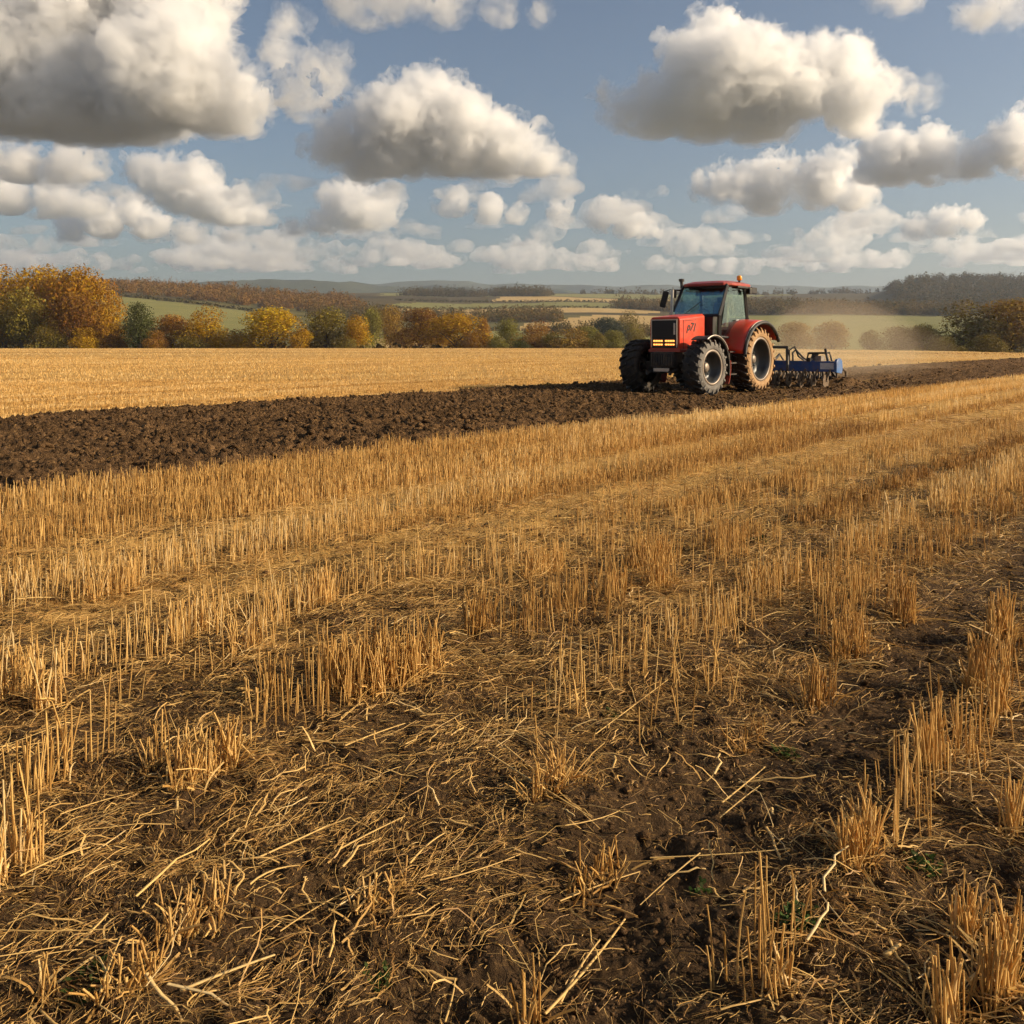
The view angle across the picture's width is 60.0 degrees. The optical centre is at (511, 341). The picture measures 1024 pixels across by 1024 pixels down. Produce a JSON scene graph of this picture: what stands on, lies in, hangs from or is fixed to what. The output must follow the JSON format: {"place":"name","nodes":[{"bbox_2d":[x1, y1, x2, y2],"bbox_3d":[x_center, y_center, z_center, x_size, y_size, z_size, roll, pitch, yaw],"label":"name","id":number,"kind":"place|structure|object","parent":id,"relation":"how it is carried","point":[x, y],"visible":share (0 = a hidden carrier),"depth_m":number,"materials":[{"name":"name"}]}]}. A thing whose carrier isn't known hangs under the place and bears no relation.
{"place":"outdoors","nodes":[
{"label":"outdoors","id":0,"kind":"place"},
{"bbox_2d":[167,279,574,292],"bbox_3d":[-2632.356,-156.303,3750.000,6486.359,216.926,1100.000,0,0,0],"label":"hills","id":1,"kind":"structure","parent":0,"point":[299,286],"depth_m":3544.54,"materials":[{"name":"green plant"}]},
{"bbox_2d":[0,348,1023,1023],"bbox_3d":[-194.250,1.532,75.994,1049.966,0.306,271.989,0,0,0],"label":"field","id":2,"kind":"structure","parent":0,"point":[500,968],"depth_m":2.91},
{"bbox_2d":[60,535,943,1004],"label":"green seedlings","id":3,"kind":"object","parent":2,"relation":"on","point":[702,881],"visible":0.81,"depth_m":2.21,"materials":[{"name":"green plant"}]},
{"bbox_2d":[0,348,1023,1023],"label":"stubble","id":4,"kind":"object","parent":2,"relation":"on","point":[366,668],"visible":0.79,"depth_m":5.47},
{"bbox_2d":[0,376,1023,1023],"bbox_3d":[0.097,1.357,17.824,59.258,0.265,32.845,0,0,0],"label":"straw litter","id":5,"kind":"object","parent":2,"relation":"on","point":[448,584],"visible":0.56,"depth_m":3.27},
{"bbox_2d":[0,357,1023,491],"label":"ploughed ground","id":6,"kind":"structure","parent":0,"point":[142,426],"depth_m":15.18,"materials":[{"name":"soil"}]},
{"bbox_2d":[0,357,1023,1023],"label":"soil clods","id":7,"kind":"object","parent":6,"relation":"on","point":[642,835],"visible":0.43,"depth_m":2.85,"materials":[{"name":"brown soil"}]},
{"bbox_2d":[619,275,779,395],"bbox_3d":[5.798,-0.268,26.429,2.870,3.475,5.438,0,0,41],"label":"tractor","id":8,"kind":"object","parent":6,"relation":"on","point":[700,353],"visible":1,"depth_m":25.38,"materials":[{"name":"metal"}]},
{"bbox_2d":[729,346,846,387],"bbox_3d":[9.231,0.838,29.751,3.880,1.427,2.126,0,0,41],"label":"cultivator","id":9,"kind":"object","parent":6,"relation":"on","point":[814,363],"visible":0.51,"depth_m":28.83,"materials":[{"name":"blue paint"}]},
{"bbox_2d":[0,279,1023,352],"bbox_3d":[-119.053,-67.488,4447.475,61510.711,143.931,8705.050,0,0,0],"label":"valley","id":10,"kind":"structure","parent":0,"point":[857,325],"depth_m":924.05,"materials":[{"name":"green plant"}]},
{"bbox_2d":[0,329,14,347],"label":"broadleaf tree","id":11,"kind":"object","parent":10,"relation":"on","point":[4,340],"visible":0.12,"depth_m":266.36,"materials":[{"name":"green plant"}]},
{"bbox_2d":[0,264,36,347],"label":"broadleaf tree","id":12,"kind":"object","parent":10,"relation":"on","point":[2,290],"visible":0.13,"depth_m":268.07,"materials":[{"name":"orange plant"}]},
{"bbox_2d":[0,286,50,347],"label":"broadleaf tree","id":13,"kind":"object","parent":10,"relation":"on","point":[18,326],"visible":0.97,"depth_m":243.11,"materials":[{"name":"green plant"}]},
{"bbox_2d":[1,263,69,347],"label":"broadleaf tree","id":14,"kind":"object","parent":10,"relation":"on","point":[39,276],"visible":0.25,"depth_m":262.96,"materials":[{"name":"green plant"}]},
{"bbox_2d":[30,318,74,347],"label":"bush","id":15,"kind":"object","parent":10,"relation":"on","point":[55,341],"visible":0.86,"depth_m":237.48,"materials":[{"name":"green plant"}]},
{"bbox_2d":[38,290,103,347],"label":"broadleaf tree","id":16,"kind":"object","parent":10,"relation":"on","point":[72,309],"visible":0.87,"depth_m":241.39,"materials":[{"name":"orange plant"}]},
{"bbox_2d":[32,263,125,347],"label":"broadleaf tree","id":17,"kind":"object","parent":10,"relation":"on","point":[75,277],"visible":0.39,"depth_m":256.96,"materials":[{"name":"orange plant"}]},
{"bbox_2d":[67,327,102,347],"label":"bush","id":18,"kind":"object","parent":10,"relation":"on","point":[86,341],"visible":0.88,"depth_m":236.70,"materials":[{"name":"yellow plant"}]},
{"bbox_2d":[68,278,128,347],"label":"broadleaf tree","id":19,"kind":"object","parent":10,"relation":"on","point":[105,319],"visible":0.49,"depth_m":249.79,"materials":[{"name":"yellow plant"}]},
{"bbox_2d":[97,324,134,347],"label":"bush","id":20,"kind":"object","parent":10,"relation":"on","point":[117,341],"visible":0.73,"depth_m":240.78,"materials":[{"name":"brown plant"}]},
{"bbox_2d":[119,301,162,347],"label":"conifer","id":21,"kind":"object","parent":10,"relation":"on","point":[140,335],"visible":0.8,"depth_m":238.61,"materials":[{"name":"green plant"}]},
{"bbox_2d":[141,330,170,347],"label":"bush","id":22,"kind":"object","parent":10,"relation":"on","point":[153,343],"visible":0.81,"depth_m":235.22,"materials":[{"name":"orange plant"}]},
{"bbox_2d":[147,312,196,347],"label":"broadleaf tree","id":23,"kind":"object","parent":10,"relation":"on","point":[175,323],"visible":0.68,"depth_m":243.98,"materials":[{"name":"orange plant"}]},
{"bbox_2d":[0,276,367,311],"bbox_3d":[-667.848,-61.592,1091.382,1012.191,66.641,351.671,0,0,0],"label":"woods","id":24,"kind":"object","parent":10,"relation":"on","point":[221,292],"visible":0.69,"depth_m":1019.74,"materials":[{"name":"brown plant"}]},
{"bbox_2d":[117,292,258,310],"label":"hedge","id":25,"kind":"object","parent":10,"relation":"on","point":[148,296],"visible":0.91,"depth_m":906.96,"materials":[{"name":"brown plant"}]},
{"bbox_2d":[177,332,211,347],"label":"bush","id":26,"kind":"object","parent":10,"relation":"on","point":[194,343],"visible":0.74,"depth_m":235.24,"materials":[{"name":"green plant"}]},
{"bbox_2d":[172,305,237,347],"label":"broadleaf tree","id":27,"kind":"object","parent":10,"relation":"on","point":[209,335],"visible":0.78,"depth_m":240.27,"materials":[{"name":"yellow plant"}]},
{"bbox_2d":[127,328,320,336],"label":"hedge","id":28,"kind":"object","parent":10,"relation":"on","point":[239,331],"visible":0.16,"depth_m":510.50,"materials":[{"name":"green plant"}]},
{"bbox_2d":[115,338,337,347],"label":"hedge","id":29,"kind":"object","parent":10,"relation":"on","point":[277,344],"visible":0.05,"depth_m":249.91,"materials":[{"name":"brown plant"}]},
{"bbox_2d":[222,329,258,347],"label":"bush","id":30,"kind":"object","parent":10,"relation":"on","point":[237,343],"visible":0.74,"depth_m":238.43,"materials":[{"name":"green plant"}]},
{"bbox_2d":[238,305,306,347],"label":"broadleaf tree","id":31,"kind":"object","parent":10,"relation":"on","point":[274,321],"visible":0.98,"depth_m":236.54,"materials":[{"name":"yellow plant"}]},
{"bbox_2d":[287,327,314,347],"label":"bush","id":32,"kind":"object","parent":10,"relation":"on","point":[304,333],"visible":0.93,"depth_m":235.21,"materials":[{"name":"yellow plant"}]},
{"bbox_2d":[300,305,353,347],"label":"broadleaf tree","id":33,"kind":"object","parent":10,"relation":"on","point":[326,336],"visible":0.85,"depth_m":242.04,"materials":[{"name":"green plant"}]},
{"bbox_2d":[332,335,359,347],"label":"bush","id":34,"kind":"object","parent":10,"relation":"on","point":[348,344],"visible":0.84,"depth_m":232.72,"materials":[{"name":"green plant"}]},
{"bbox_2d":[344,314,373,347],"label":"broadleaf tree","id":35,"kind":"object","parent":10,"relation":"on","point":[360,336],"visible":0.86,"depth_m":240.85,"materials":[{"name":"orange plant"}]},
{"bbox_2d":[359,306,386,347],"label":"broadleaf tree","id":36,"kind":"object","parent":10,"relation":"on","point":[375,318],"visible":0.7,"depth_m":328.59,"materials":[{"name":"green plant"}]},
{"bbox_2d":[305,301,470,321],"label":"woods","id":37,"kind":"object","parent":10,"relation":"on","point":[359,311],"visible":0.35,"depth_m":872.47,"materials":[{"name":"brown plant"}]},
{"bbox_2d":[377,303,408,347],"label":"broadleaf tree","id":38,"kind":"object","parent":10,"relation":"on","point":[391,318],"visible":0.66,"depth_m":348.19,"materials":[{"name":"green plant"}]},
{"bbox_2d":[388,327,416,347],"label":"bush","id":39,"kind":"object","parent":10,"relation":"on","point":[401,339],"visible":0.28,"depth_m":318.84,"materials":[{"name":"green plant"}]},
{"bbox_2d":[389,307,447,347],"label":"broadleaf tree","id":40,"kind":"object","parent":10,"relation":"on","point":[428,315],"visible":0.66,"depth_m":297.29,"materials":[{"name":"brown plant"}]},
{"bbox_2d":[417,318,456,347],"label":"broadleaf tree","id":41,"kind":"object","parent":10,"relation":"on","point":[445,343],"visible":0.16,"depth_m":297.52,"materials":[{"name":"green plant"}]},
{"bbox_2d":[395,284,492,296],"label":"woods","id":42,"kind":"object","parent":10,"relation":"on","point":[441,292],"visible":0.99,"depth_m":1664.66,"materials":[{"name":"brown plant"}]},
{"bbox_2d":[412,312,492,347],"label":"broadleaf tree","id":43,"kind":"object","parent":10,"relation":"on","point":[455,326],"visible":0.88,"depth_m":260.24,"materials":[{"name":"orange plant"}]},
{"bbox_2d":[456,331,480,347],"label":"bush","id":44,"kind":"object","parent":10,"relation":"on","point":[467,344],"visible":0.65,"depth_m":253.87,"materials":[{"name":"brown plant"}]},
{"bbox_2d":[475,317,492,347],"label":"broadleaf tree","id":45,"kind":"object","parent":10,"relation":"on","point":[485,326],"visible":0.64,"depth_m":261.30,"materials":[{"name":"orange plant"}]},
{"bbox_2d":[358,339,616,347],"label":"hedge","id":46,"kind":"object","parent":10,"relation":"on","point":[394,344],"visible":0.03,"depth_m":264.56,"materials":[{"name":"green plant"}]},
{"bbox_2d":[482,332,510,347],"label":"bush","id":47,"kind":"object","parent":10,"relation":"on","point":[497,342],"visible":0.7,"depth_m":249.46,"materials":[{"name":"green plant"}]},
{"bbox_2d":[495,317,521,347],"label":"broadleaf tree","id":48,"kind":"object","parent":10,"relation":"on","point":[507,328],"visible":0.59,"depth_m":283.49,"materials":[{"name":"green plant"}]},
{"bbox_2d":[375,304,649,309],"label":"hedge","id":49,"kind":"object","parent":10,"relation":"on","point":[442,308],"visible":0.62,"depth_m":1118.16,"materials":[{"name":"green plant"}]},
{"bbox_2d":[469,301,564,321],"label":"woods","id":50,"kind":"object","parent":10,"relation":"on","point":[528,315],"visible":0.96,"depth_m":834.27,"materials":[{"name":"brown plant"}]},
{"bbox_2d":[489,283,554,296],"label":"woods","id":51,"kind":"object","parent":10,"relation":"on","point":[518,291],"visible":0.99,"depth_m":1621.67,"materials":[{"name":"brown plant"}]},
{"bbox_2d":[471,326,573,330],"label":"hedge","id":52,"kind":"object","parent":10,"relation":"on","point":[492,328],"visible":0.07,"depth_m":697.82,"materials":[{"name":"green plant"}]},
{"bbox_2d":[512,337,533,347],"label":"bush","id":53,"kind":"object","parent":10,"relation":"on","point":[521,344],"visible":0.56,"depth_m":247.45,"materials":[{"name":"green plant"}]},
{"bbox_2d":[508,320,555,347],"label":"broadleaf tree","id":54,"kind":"object","parent":10,"relation":"on","point":[533,338],"visible":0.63,"depth_m":259.76,"materials":[{"name":"brown plant"}]},
{"bbox_2d":[396,298,690,301],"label":"hedge","id":55,"kind":"object","parent":10,"relation":"on","point":[486,300],"visible":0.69,"depth_m":1341.48,"materials":[{"name":"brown plant"}]},
{"bbox_2d":[541,333,566,347],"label":"bush","id":56,"kind":"object","parent":10,"relation":"on","point":[548,338],"visible":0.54,"depth_m":256.19,"materials":[{"name":"green plant"}]},
{"bbox_2d":[545,328,591,347],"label":"bush","id":57,"kind":"object","parent":10,"relation":"on","point":[571,342],"visible":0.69,"depth_m":253.95,"materials":[{"name":"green plant"}]},
{"bbox_2d":[522,317,649,336],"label":"woods","id":58,"kind":"object","parent":10,"relation":"on","point":[559,326],"visible":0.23,"depth_m":630.71,"materials":[{"name":"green plant"}]},
{"bbox_2d":[573,325,599,347],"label":"broadleaf tree","id":59,"kind":"object","parent":10,"relation":"on","point":[588,330],"visible":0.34,"depth_m":298.94,"materials":[{"name":"green plant"}]},
{"bbox_2d":[587,332,608,347],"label":"bush","id":60,"kind":"object","parent":10,"relation":"on","point":[599,338],"visible":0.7,"depth_m":251.17,"materials":[{"name":"green plant"}]},
{"bbox_2d":[586,315,630,339],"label":"broadleaf tree","id":61,"kind":"object","parent":10,"relation":"on","point":[603,326],"visible":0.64,"depth_m":416.45,"materials":[{"name":"green plant"}]},
{"bbox_2d":[601,330,629,347],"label":"broadleaf tree","id":62,"kind":"object","parent":10,"relation":"on","point":[613,340],"visible":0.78,"depth_m":260.79,"materials":[{"name":"green plant"}]},
{"bbox_2d":[617,310,644,343],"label":"broadleaf tree","id":63,"kind":"object","parent":10,"relation":"on","point":[632,333],"visible":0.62,"depth_m":428.45,"materials":[{"name":"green plant"}]},
{"bbox_2d":[631,335,649,339],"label":"bush","id":64,"kind":"object","parent":10,"relation":"on","point":[639,337],"visible":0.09,"depth_m":251.32,"materials":[{"name":"green plant"}]},
{"bbox_2d":[580,285,887,294],"bbox_3d":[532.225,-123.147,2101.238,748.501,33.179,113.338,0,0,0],"label":"woods","id":65,"kind":"object","parent":10,"relation":"on","point":[655,292],"visible":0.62,"depth_m":2086.62,"materials":[{"name":"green plant"}]},
{"bbox_2d":[609,292,970,315],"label":"woods","id":66,"kind":"object","parent":10,"relation":"on","point":[773,305],"visible":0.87,"depth_m":990.50,"materials":[{"name":"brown plant"}]},
{"bbox_2d":[771,321,823,348],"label":"broadleaf tree","id":67,"kind":"object","parent":10,"relation":"on","point":[802,338],"visible":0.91,"depth_m":208.62,"materials":[{"name":"beige plant"}]},
{"bbox_2d":[811,319,851,349],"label":"broadleaf tree","id":68,"kind":"object","parent":10,"relation":"on","point":[837,331],"visible":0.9,"depth_m":210.05,"materials":[{"name":"beige plant"}]},
{"bbox_2d":[858,329,888,349],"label":"bush","id":69,"kind":"object","parent":10,"relation":"on","point":[871,343],"visible":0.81,"depth_m":213.81,"materials":[{"name":"beige plant"}]},
{"bbox_2d":[877,325,923,350],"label":"broadleaf tree","id":70,"kind":"object","parent":10,"relation":"on","point":[893,333],"visible":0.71,"depth_m":213.66,"materials":[{"name":"brown plant"}]},
{"bbox_2d":[894,322,947,350],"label":"broadleaf tree","id":71,"kind":"object","parent":10,"relation":"on","point":[921,332],"visible":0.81,"depth_m":210.66,"materials":[{"name":"brown plant"}]},
{"bbox_2d":[921,336,971,351],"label":"bush","id":72,"kind":"object","parent":10,"relation":"on","point":[948,347],"visible":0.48,"depth_m":189.34,"materials":[{"name":"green plant"}]},
{"bbox_2d":[884,271,1023,305],"bbox_3d":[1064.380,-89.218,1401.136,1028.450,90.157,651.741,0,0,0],"label":"woods","id":73,"kind":"object","parent":10,"relation":"on","point":[956,288],"visible":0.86,"depth_m":1376.50,"materials":[{"name":"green plant"}]},
{"bbox_2d":[912,299,1022,352],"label":"broadleaf tree","id":74,"kind":"object","parent":10,"relation":"on","point":[957,333],"visible":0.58,"depth_m":207.59,"materials":[{"name":"green plant"}]},
{"bbox_2d":[964,333,1012,352],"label":"bush","id":75,"kind":"object","parent":10,"relation":"on","point":[988,344],"visible":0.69,"depth_m":173.88,"materials":[{"name":"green plant"}]},
{"bbox_2d":[953,295,1023,313],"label":"woods","id":76,"kind":"object","parent":10,"relation":"on","point":[983,304],"visible":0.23,"depth_m":986.71,"materials":[{"name":"brown plant"}]},
{"bbox_2d":[959,297,1023,352],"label":"broadleaf tree","id":77,"kind":"object","parent":10,"relation":"on","point":[1011,307],"visible":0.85,"depth_m":202.66,"materials":[{"name":"brown plant"}]},
{"bbox_2d":[1012,318,1023,352],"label":"broadleaf tree","id":78,"kind":"object","parent":10,"relation":"on","point":[1018,341],"visible":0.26,"depth_m":204.31,"materials":[{"name":"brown plant"}]},
{"bbox_2d":[0,0,1023,287],"label":"sky","id":79,"kind":"structure","parent":0,"point":[812,143],"materials":[{"name":"blue"}]},
{"bbox_2d":[371,280,886,293],"bbox_3d":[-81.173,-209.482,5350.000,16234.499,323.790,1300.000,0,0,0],"label":"hills","id":80,"kind":"structure","parent":0,"point":[760,289],"depth_m":5166.25,"materials":[{"name":"green plant"}]}
]}

